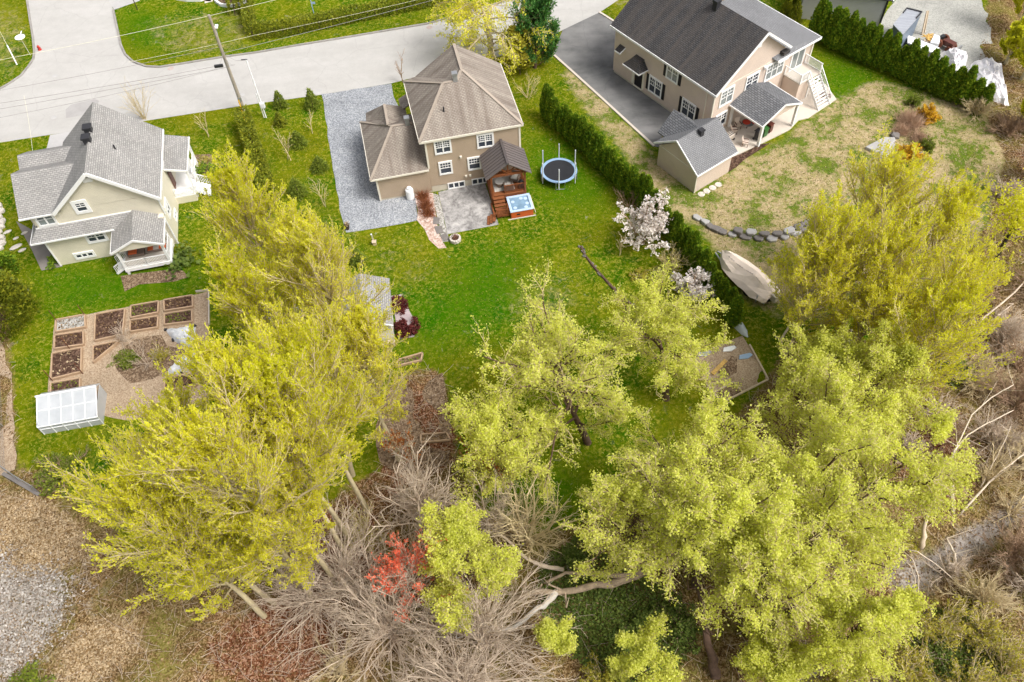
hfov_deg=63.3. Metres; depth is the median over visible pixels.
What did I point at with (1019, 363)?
bare shrub
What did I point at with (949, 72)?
cedar tree
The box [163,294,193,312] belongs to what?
raised bed
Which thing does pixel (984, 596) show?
bare shrub
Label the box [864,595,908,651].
budding shrub
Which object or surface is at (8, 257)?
round cedar
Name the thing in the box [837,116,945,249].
maple tree
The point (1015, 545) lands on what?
bare shrub
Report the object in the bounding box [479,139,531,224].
timber deck
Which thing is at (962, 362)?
budding shrub
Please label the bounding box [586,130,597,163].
cedar tree
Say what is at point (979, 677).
budding shrub
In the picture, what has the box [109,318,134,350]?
bare shrub
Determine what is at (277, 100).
spruce sapling
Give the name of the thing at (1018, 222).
maple tree
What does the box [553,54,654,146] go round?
kerb
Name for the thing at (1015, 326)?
bare shrub
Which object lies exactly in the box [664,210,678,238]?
cedar tree
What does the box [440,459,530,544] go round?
bare shrub
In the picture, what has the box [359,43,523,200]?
brown house
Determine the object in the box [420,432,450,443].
raised bed
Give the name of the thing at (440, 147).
window
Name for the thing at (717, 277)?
cedar tree
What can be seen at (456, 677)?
bare shrub
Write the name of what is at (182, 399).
maple tree
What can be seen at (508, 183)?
wicker chair
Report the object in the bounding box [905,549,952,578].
bent sapling
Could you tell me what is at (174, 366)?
row cover
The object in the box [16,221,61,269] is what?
side pavement
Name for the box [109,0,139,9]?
side driveway
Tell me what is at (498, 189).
rug
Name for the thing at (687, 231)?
cedar tree
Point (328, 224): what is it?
spruce sapling
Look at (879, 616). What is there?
willow tree
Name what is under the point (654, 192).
cedar tree
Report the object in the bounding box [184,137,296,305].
maple tree
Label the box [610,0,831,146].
pink beige house
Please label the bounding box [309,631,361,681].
bare shrub
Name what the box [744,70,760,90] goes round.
window
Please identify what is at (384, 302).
tool shed
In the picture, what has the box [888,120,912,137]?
ornamental grass
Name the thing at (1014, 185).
bare shrub
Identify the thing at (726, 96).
window
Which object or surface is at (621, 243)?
sapling
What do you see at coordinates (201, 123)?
sapling
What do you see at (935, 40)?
covered stack
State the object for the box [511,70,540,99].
bare shrub
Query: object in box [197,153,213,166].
garden shrub
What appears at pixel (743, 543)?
willow tree
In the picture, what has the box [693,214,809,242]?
stone wall
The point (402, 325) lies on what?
maroon shrub
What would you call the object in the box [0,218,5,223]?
rock
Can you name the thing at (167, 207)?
window
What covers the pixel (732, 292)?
cedar tree
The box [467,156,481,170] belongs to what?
window
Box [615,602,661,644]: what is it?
budding shrub
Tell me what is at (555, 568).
fallen tree
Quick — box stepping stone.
[715,182,721,186]
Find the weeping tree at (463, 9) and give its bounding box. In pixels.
[425,0,557,74]
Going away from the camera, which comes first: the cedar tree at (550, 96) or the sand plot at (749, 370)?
the sand plot at (749, 370)
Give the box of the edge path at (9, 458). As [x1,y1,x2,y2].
[0,340,16,475]
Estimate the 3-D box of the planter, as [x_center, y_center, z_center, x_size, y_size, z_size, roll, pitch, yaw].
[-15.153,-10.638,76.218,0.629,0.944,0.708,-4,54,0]
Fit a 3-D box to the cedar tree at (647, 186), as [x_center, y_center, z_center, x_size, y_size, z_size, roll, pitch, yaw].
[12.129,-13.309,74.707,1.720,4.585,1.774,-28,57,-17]
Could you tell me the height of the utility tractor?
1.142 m
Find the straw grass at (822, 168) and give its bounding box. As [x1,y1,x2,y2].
[572,82,999,314]
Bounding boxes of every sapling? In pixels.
[193,110,208,136]
[272,90,287,110]
[272,111,288,128]
[272,128,292,159]
[287,130,309,151]
[287,176,309,200]
[303,87,321,111]
[306,112,313,133]
[308,178,327,206]
[310,155,330,174]
[318,219,336,234]
[348,249,368,268]
[394,48,404,82]
[616,234,625,255]
[779,309,817,341]
[895,552,915,588]
[903,551,918,589]
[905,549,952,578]
[946,530,971,575]
[947,406,1013,513]
[952,361,1023,510]
[961,448,1023,513]
[962,155,975,175]
[970,422,1023,487]
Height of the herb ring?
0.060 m
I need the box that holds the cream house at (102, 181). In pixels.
[11,102,210,274]
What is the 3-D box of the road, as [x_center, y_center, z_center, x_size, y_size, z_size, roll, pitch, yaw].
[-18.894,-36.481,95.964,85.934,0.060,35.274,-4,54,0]
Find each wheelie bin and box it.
[752,128,763,139]
[762,125,769,136]
[767,121,774,132]
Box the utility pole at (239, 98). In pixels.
[208,14,244,116]
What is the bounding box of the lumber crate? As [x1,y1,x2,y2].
[921,33,933,43]
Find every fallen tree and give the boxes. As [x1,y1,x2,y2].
[456,590,557,638]
[489,533,563,571]
[512,568,646,607]
[544,571,636,583]
[687,579,720,679]
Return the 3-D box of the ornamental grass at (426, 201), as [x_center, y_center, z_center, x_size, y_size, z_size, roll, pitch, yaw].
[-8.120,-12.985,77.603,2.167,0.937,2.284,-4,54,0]
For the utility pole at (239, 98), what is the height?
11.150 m
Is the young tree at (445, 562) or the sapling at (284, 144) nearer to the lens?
the young tree at (445, 562)
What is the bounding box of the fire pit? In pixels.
[449,233,460,243]
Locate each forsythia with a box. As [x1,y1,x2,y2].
[895,143,927,164]
[916,102,941,124]
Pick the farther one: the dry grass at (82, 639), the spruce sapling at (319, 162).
the spruce sapling at (319, 162)
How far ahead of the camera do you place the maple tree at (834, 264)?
59.13 m
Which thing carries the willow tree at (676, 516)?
on the ground at (156, 14)
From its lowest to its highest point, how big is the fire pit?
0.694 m
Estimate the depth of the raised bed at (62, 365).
68.47 m
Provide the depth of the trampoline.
78.78 m
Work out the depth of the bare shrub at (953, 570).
55.11 m
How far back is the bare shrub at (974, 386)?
63.13 m
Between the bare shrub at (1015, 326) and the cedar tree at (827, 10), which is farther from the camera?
the cedar tree at (827, 10)
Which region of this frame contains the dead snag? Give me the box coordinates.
[918,512,928,549]
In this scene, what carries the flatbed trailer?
on the yard at (963, 23)
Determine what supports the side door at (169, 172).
in the cream house at (102, 181)
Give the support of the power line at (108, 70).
attached to the utility pole at (239, 98)
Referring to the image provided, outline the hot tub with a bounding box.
[506,193,535,220]
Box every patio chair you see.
[730,124,737,134]
[734,117,741,128]
[742,136,748,145]
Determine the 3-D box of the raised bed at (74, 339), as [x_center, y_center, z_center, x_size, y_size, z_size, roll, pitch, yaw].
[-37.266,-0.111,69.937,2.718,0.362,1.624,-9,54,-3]
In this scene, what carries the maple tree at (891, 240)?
on the ground at (156, 14)
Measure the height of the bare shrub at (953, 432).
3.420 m
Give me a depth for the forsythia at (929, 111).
81.75 m
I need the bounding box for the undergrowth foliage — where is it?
[536,547,1015,681]
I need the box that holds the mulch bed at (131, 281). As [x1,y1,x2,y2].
[121,269,186,290]
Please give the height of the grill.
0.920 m
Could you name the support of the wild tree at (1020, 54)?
on the ground at (156, 14)
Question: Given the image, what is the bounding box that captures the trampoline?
[541,144,576,189]
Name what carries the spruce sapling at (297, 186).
on the ground at (156, 14)
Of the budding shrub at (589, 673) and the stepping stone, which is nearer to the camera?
the budding shrub at (589, 673)
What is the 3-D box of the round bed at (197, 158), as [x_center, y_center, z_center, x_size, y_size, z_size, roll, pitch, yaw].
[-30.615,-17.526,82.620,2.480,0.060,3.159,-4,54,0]
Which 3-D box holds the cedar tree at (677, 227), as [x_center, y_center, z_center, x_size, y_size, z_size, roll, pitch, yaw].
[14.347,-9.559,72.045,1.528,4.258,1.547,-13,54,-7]
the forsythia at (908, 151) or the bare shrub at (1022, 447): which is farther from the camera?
the forsythia at (908, 151)
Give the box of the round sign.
[15,31,29,53]
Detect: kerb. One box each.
[0,0,35,88]
[112,0,508,67]
[179,0,203,1]
[214,0,245,6]
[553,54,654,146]
[599,11,613,21]
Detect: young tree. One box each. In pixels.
[415,495,523,637]
[501,23,534,73]
[532,613,578,656]
[605,608,688,681]
[730,619,822,681]
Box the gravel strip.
[433,194,448,241]
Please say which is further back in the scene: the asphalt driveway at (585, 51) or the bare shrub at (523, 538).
the asphalt driveway at (585, 51)
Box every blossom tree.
[612,187,672,255]
[670,266,718,300]
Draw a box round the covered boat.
[715,250,779,304]
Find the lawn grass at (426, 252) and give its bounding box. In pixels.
[0,0,952,539]
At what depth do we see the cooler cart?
81.00 m
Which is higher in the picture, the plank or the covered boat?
the covered boat
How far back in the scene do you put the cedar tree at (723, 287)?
67.68 m
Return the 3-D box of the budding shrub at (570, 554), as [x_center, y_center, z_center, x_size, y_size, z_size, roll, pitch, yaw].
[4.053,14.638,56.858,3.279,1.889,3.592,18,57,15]
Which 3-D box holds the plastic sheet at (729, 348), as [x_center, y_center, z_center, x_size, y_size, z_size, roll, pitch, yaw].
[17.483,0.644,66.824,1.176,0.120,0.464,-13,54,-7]
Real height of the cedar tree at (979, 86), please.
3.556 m
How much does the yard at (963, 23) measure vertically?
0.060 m
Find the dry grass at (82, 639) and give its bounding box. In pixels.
[0,291,1023,681]
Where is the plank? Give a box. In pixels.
[711,359,726,374]
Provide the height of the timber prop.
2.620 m
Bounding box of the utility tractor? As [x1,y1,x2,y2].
[938,34,962,50]
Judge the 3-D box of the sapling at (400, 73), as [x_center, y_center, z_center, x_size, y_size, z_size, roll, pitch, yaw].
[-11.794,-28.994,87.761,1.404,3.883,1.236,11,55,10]
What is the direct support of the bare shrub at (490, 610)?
on the ground at (156, 14)
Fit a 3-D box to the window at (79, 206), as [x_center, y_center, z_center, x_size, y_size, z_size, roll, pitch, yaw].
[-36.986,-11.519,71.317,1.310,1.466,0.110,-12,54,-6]
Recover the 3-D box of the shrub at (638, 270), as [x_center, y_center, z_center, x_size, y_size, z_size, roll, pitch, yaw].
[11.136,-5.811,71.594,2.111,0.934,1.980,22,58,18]
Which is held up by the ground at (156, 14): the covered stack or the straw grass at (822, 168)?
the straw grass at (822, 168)
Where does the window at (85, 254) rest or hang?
in the cream house at (102, 181)
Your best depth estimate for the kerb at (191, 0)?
100.08 m
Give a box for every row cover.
[164,324,196,347]
[164,354,195,375]
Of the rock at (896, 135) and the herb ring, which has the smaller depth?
the herb ring
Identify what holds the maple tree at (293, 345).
on the ground at (156, 14)
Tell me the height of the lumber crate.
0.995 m
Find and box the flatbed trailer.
[907,36,938,54]
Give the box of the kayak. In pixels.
[734,316,747,337]
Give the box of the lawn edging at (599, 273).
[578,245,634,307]
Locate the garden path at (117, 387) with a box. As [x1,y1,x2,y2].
[48,291,208,420]
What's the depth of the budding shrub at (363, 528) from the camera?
58.01 m
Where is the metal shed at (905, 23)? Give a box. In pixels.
[892,7,922,47]
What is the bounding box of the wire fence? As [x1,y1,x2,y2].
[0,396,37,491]
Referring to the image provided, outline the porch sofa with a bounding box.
[128,248,144,257]
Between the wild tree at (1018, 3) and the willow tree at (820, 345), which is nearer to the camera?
the willow tree at (820, 345)
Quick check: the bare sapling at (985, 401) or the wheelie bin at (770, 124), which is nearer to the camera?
the bare sapling at (985, 401)
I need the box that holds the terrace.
[724,80,835,156]
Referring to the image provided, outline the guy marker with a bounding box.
[0,32,17,64]
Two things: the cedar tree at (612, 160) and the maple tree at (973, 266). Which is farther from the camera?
the cedar tree at (612, 160)
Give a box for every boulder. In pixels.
[865,137,895,153]
[881,143,896,158]
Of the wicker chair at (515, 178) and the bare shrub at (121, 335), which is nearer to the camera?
the bare shrub at (121, 335)
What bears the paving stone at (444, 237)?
on the gravel strip
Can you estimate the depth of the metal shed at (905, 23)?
87.90 m
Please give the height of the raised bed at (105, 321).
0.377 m
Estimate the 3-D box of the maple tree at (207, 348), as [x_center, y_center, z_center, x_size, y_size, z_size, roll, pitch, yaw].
[-12.848,7.659,48.437,8.603,24.606,7.961,-4,54,0]
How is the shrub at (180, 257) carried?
on the ground at (156, 14)
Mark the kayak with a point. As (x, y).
(741, 329)
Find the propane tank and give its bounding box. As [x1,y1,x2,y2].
[405,186,413,199]
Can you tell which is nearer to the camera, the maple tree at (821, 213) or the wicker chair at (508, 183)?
the maple tree at (821, 213)
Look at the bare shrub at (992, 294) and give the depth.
68.08 m
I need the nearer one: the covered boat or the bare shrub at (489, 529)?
the bare shrub at (489, 529)
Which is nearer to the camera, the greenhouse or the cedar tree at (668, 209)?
the greenhouse
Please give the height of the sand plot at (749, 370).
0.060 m
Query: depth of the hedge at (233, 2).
97.67 m
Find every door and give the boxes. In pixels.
[168,171,175,188]
[631,72,644,90]
[788,47,806,71]
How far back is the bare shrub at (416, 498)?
54.91 m
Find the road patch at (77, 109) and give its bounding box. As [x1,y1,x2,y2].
[66,99,98,117]
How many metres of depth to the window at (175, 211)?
77.45 m
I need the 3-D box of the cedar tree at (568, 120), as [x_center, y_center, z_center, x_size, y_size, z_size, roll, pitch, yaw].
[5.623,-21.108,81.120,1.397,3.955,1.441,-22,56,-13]
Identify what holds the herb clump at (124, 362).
on the herb ring
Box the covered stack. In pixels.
[930,34,939,46]
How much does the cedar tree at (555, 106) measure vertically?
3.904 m
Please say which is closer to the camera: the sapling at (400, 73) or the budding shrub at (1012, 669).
the budding shrub at (1012, 669)
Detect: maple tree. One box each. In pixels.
[37,415,276,605]
[87,361,209,501]
[108,340,351,583]
[120,468,273,622]
[169,309,362,564]
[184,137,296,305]
[186,323,352,543]
[187,438,335,602]
[196,225,321,356]
[234,315,387,512]
[247,296,387,477]
[248,210,401,393]
[253,195,350,342]
[319,291,419,461]
[759,218,870,354]
[763,179,881,321]
[822,258,924,354]
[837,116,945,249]
[837,179,949,331]
[881,260,1022,408]
[893,166,1006,301]
[896,223,1015,377]
[977,168,1023,266]
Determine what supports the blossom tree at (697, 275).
on the ground at (156, 14)
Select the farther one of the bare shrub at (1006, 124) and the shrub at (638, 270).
the bare shrub at (1006, 124)
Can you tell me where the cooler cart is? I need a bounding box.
[727,131,734,139]
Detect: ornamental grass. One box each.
[413,190,432,201]
[416,196,435,209]
[417,203,437,217]
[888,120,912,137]
[891,103,936,131]
[906,127,930,146]
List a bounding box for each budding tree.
[380,420,421,468]
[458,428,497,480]
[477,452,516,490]
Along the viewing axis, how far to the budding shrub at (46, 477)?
61.68 m
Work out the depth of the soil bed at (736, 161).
80.06 m
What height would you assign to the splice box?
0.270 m
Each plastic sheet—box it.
[723,345,735,351]
[739,353,751,358]
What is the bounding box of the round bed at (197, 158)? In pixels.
[195,154,216,174]
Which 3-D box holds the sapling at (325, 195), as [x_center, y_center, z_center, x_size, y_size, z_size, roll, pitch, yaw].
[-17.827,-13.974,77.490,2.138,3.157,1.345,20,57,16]
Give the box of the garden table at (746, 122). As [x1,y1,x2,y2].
[742,118,754,127]
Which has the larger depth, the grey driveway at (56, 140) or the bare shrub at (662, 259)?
the grey driveway at (56, 140)
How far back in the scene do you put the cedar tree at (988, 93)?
80.81 m
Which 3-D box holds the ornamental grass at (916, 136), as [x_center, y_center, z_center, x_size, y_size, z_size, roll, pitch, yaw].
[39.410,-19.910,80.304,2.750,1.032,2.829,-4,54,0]
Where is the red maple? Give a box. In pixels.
[364,528,468,622]
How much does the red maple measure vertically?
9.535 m
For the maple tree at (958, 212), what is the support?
on the ground at (156, 14)
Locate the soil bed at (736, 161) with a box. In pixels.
[729,143,768,170]
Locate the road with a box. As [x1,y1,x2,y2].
[0,0,616,142]
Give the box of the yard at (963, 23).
[881,0,992,68]
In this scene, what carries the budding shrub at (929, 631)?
on the ground at (156, 14)
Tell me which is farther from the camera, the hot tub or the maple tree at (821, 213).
the hot tub
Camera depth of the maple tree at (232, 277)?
54.35 m
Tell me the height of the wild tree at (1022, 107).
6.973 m
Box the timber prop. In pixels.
[921,10,928,34]
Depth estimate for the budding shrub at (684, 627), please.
53.19 m
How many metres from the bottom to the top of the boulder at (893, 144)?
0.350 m
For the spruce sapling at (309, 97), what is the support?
on the ground at (156, 14)
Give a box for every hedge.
[195,161,254,178]
[225,0,239,15]
[234,104,281,211]
[239,0,257,34]
[248,0,442,39]
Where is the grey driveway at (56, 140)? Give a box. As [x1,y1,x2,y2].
[47,132,69,147]
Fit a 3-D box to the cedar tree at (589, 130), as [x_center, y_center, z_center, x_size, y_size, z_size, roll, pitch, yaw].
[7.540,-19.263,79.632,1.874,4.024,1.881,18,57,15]
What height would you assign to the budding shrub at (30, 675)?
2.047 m
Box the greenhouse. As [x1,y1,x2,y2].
[35,383,106,434]
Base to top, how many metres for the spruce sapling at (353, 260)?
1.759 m
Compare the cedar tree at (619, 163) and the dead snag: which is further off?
the cedar tree at (619, 163)
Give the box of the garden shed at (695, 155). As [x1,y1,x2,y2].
[653,110,737,192]
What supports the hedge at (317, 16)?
on the ground at (156, 14)
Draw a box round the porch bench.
[147,243,166,252]
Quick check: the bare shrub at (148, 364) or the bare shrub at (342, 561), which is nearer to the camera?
the bare shrub at (342, 561)
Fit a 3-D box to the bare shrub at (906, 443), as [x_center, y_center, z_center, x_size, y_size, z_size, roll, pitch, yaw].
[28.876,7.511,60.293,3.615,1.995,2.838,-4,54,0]
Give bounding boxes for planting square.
[716,383,740,398]
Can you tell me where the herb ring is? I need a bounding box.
[113,335,184,383]
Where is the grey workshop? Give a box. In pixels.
[801,0,893,25]
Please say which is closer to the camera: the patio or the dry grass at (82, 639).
the dry grass at (82, 639)
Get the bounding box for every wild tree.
[999,16,1023,64]
[1012,0,1023,20]
[1014,32,1023,79]
[1020,99,1023,115]
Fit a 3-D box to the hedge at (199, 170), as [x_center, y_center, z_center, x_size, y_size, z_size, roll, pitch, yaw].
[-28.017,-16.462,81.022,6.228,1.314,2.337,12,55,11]
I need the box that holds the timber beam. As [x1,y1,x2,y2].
[1,472,40,495]
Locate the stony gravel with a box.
[0,529,106,681]
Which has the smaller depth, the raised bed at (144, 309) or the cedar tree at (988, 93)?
the raised bed at (144, 309)
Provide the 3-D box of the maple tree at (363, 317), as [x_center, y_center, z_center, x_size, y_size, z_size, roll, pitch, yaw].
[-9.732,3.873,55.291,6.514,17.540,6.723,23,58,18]
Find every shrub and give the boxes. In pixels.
[7,659,60,681]
[29,442,89,498]
[45,254,57,269]
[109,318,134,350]
[118,77,159,119]
[127,339,156,369]
[163,240,209,280]
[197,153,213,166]
[237,519,376,667]
[256,490,406,649]
[266,516,483,681]
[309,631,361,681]
[324,496,396,559]
[351,428,462,552]
[378,587,573,681]
[391,294,408,314]
[391,543,584,681]
[393,316,420,337]
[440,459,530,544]
[485,470,586,568]
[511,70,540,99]
[540,535,593,579]
[577,650,614,681]
[614,189,638,210]
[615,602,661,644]
[628,266,652,283]
[654,241,696,276]
[657,591,702,654]
[806,660,871,681]
[862,637,962,681]
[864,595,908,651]
[882,515,919,559]
[890,594,992,675]
[894,429,935,463]
[900,639,1008,681]
[903,93,923,106]
[918,135,936,153]
[918,392,968,424]
[922,549,976,593]
[926,403,983,456]
[931,579,1023,666]
[933,449,977,486]
[935,564,1023,635]
[937,355,976,388]
[939,351,1019,407]
[955,404,1023,470]
[961,96,998,122]
[962,438,1023,502]
[970,503,1023,590]
[971,626,1023,681]
[973,301,1023,367]
[973,355,1023,440]
[978,279,1003,310]
[979,174,1023,206]
[985,109,1023,140]
[985,547,1023,598]
[989,324,1023,372]
[990,482,1023,535]
[1000,424,1023,468]
[1005,258,1023,302]
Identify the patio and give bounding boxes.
[438,183,498,233]
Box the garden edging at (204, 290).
[195,289,209,324]
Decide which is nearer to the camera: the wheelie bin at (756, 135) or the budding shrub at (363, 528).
the budding shrub at (363, 528)
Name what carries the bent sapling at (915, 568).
on the ground at (156, 14)
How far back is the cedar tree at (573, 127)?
80.13 m
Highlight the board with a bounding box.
[698,350,710,356]
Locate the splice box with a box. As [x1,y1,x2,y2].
[214,64,222,67]
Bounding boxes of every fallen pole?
[943,303,1013,362]
[972,282,1023,332]
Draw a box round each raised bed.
[50,347,82,380]
[50,377,81,391]
[53,330,84,349]
[55,314,86,332]
[91,340,119,362]
[93,308,125,341]
[129,315,159,332]
[130,300,159,318]
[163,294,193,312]
[163,309,193,325]
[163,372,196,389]
[395,352,423,367]
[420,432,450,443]
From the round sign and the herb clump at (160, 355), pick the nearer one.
the herb clump at (160, 355)
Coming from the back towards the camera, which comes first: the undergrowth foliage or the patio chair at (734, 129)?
the patio chair at (734, 129)
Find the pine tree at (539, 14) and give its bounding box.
[505,0,560,68]
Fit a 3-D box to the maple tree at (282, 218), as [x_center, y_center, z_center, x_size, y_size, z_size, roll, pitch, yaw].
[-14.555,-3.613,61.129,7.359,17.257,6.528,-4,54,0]
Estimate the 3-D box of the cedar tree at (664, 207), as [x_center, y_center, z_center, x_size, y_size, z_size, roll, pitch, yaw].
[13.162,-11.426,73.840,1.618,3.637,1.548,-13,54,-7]
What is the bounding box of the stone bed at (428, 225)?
[415,192,445,247]
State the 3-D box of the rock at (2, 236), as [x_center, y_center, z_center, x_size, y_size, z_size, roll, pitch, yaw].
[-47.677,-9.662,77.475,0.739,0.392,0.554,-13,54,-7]
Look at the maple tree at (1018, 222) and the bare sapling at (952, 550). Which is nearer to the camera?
the bare sapling at (952, 550)
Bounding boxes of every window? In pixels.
[34,215,58,227]
[69,199,92,214]
[72,250,96,259]
[84,233,108,243]
[164,197,170,218]
[174,208,177,222]
[433,139,451,154]
[438,160,452,175]
[448,180,464,189]
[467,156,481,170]
[471,177,485,184]
[476,132,493,148]
[648,74,662,98]
[665,66,678,84]
[680,97,696,119]
[716,109,727,124]
[718,84,735,108]
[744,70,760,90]
[763,61,784,81]
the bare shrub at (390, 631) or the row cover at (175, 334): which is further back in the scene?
the row cover at (175, 334)
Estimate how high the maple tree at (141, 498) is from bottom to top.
22.952 m
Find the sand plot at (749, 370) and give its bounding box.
[695,336,766,392]
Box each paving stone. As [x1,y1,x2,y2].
[433,217,439,223]
[434,226,442,233]
[439,233,448,240]
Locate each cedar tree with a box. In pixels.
[539,83,549,117]
[543,86,554,122]
[548,97,560,128]
[556,102,568,134]
[562,108,572,140]
[567,113,578,145]
[572,115,587,150]
[580,123,594,154]
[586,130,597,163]
[589,133,606,168]
[600,145,611,175]
[604,148,617,180]
[612,157,624,186]
[616,162,629,192]
[623,164,638,198]
[633,171,645,205]
[636,174,654,209]
[647,188,659,219]
[653,197,666,222]
[658,206,671,235]
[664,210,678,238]
[667,213,684,248]
[676,226,691,254]
[681,228,701,263]
[686,244,703,271]
[694,247,711,280]
[701,261,717,285]
[705,270,724,299]
[712,277,730,306]
[720,287,738,313]
[723,294,745,327]
[779,0,793,16]
[788,0,802,23]
[808,0,829,32]
[813,1,832,41]
[822,5,842,46]
[827,7,850,49]
[838,10,859,53]
[845,17,866,57]
[853,20,876,61]
[861,23,883,65]
[872,28,892,68]
[880,32,902,72]
[889,44,908,77]
[897,38,920,79]
[906,45,928,83]
[915,48,940,88]
[924,55,949,92]
[934,63,955,97]
[943,66,967,100]
[952,65,978,104]
[962,77,986,107]
[974,83,995,111]
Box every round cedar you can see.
[0,250,21,275]
[0,269,43,343]
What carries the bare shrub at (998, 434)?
on the ground at (156, 14)
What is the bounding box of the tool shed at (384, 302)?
[343,273,394,340]
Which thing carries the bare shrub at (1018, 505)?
on the ground at (156, 14)
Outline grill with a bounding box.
[518,179,523,188]
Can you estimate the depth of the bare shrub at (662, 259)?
70.95 m
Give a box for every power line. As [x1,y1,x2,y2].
[0,60,231,117]
[1,0,272,59]
[1,57,228,108]
[3,0,431,102]
[4,47,217,89]
[130,0,414,61]
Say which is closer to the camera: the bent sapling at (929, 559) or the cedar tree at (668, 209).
the bent sapling at (929, 559)
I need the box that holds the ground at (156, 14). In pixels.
[0,0,1023,681]
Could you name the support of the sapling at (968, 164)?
on the ground at (156, 14)
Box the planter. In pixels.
[344,221,349,229]
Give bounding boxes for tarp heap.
[942,47,967,69]
[968,57,1008,105]
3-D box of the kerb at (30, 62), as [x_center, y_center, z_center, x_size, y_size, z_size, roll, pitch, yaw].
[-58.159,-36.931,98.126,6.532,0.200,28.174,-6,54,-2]
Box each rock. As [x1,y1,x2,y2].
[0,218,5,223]
[0,234,5,239]
[0,240,5,245]
[890,132,899,139]
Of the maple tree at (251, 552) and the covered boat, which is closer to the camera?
the maple tree at (251, 552)
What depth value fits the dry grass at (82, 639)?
58.96 m
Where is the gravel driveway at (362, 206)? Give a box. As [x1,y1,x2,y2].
[322,84,417,232]
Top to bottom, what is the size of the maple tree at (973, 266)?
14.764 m
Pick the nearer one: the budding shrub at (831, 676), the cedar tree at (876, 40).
the budding shrub at (831, 676)
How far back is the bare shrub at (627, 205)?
76.17 m
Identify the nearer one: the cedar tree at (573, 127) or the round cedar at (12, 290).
the round cedar at (12, 290)
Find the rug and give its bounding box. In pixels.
[492,175,514,191]
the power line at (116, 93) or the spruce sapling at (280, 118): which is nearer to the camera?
the power line at (116, 93)
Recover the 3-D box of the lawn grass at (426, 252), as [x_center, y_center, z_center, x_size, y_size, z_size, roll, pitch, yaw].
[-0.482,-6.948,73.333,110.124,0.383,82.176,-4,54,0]
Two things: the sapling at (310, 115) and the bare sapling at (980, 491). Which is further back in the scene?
the sapling at (310, 115)
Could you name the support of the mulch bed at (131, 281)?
on the ground at (156, 14)
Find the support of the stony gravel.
on the ground at (156, 14)
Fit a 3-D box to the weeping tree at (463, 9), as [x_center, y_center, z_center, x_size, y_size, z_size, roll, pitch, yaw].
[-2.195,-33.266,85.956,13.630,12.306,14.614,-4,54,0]
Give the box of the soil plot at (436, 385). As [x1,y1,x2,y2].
[376,373,451,479]
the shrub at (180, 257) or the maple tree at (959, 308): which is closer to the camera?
the maple tree at (959, 308)
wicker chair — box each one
[503,181,512,190]
[509,170,519,181]
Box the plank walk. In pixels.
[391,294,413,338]
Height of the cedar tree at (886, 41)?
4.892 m
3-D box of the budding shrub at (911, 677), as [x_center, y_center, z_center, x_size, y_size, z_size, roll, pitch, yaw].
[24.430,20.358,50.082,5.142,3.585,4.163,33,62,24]
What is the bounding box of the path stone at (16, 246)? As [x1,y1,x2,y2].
[9,243,21,249]
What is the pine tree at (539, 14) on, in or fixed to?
on the ground at (156, 14)
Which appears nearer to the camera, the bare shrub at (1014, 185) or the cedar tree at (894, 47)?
the bare shrub at (1014, 185)
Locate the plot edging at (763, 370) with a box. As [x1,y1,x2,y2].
[707,344,768,401]
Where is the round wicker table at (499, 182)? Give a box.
[495,178,503,187]
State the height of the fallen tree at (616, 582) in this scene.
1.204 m
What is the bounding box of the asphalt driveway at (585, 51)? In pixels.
[553,13,670,146]
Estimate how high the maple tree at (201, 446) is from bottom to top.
26.049 m
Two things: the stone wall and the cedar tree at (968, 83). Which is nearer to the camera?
the stone wall
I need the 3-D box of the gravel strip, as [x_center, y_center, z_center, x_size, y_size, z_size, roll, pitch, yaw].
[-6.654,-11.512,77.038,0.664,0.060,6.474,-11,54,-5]
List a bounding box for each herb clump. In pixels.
[106,348,141,370]
[147,340,173,367]
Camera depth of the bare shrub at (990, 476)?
57.97 m
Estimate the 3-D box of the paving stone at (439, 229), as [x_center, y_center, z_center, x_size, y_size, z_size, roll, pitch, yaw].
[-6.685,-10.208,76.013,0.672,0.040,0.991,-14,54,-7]
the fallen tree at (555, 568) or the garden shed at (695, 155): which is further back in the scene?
the garden shed at (695, 155)
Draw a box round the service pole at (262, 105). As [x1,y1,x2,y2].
[241,59,266,117]
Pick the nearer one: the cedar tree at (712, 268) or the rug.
the cedar tree at (712, 268)
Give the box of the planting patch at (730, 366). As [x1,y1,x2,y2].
[718,356,736,376]
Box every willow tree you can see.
[437,383,568,516]
[469,256,646,512]
[556,449,699,586]
[597,256,742,401]
[602,446,805,607]
[607,383,777,575]
[628,379,897,639]
[666,415,804,611]
[704,490,847,681]
[735,435,925,664]
[746,351,907,517]
[772,317,877,410]
[785,567,938,681]
[804,397,985,568]
[826,317,961,440]
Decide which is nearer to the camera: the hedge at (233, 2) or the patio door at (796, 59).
the patio door at (796, 59)

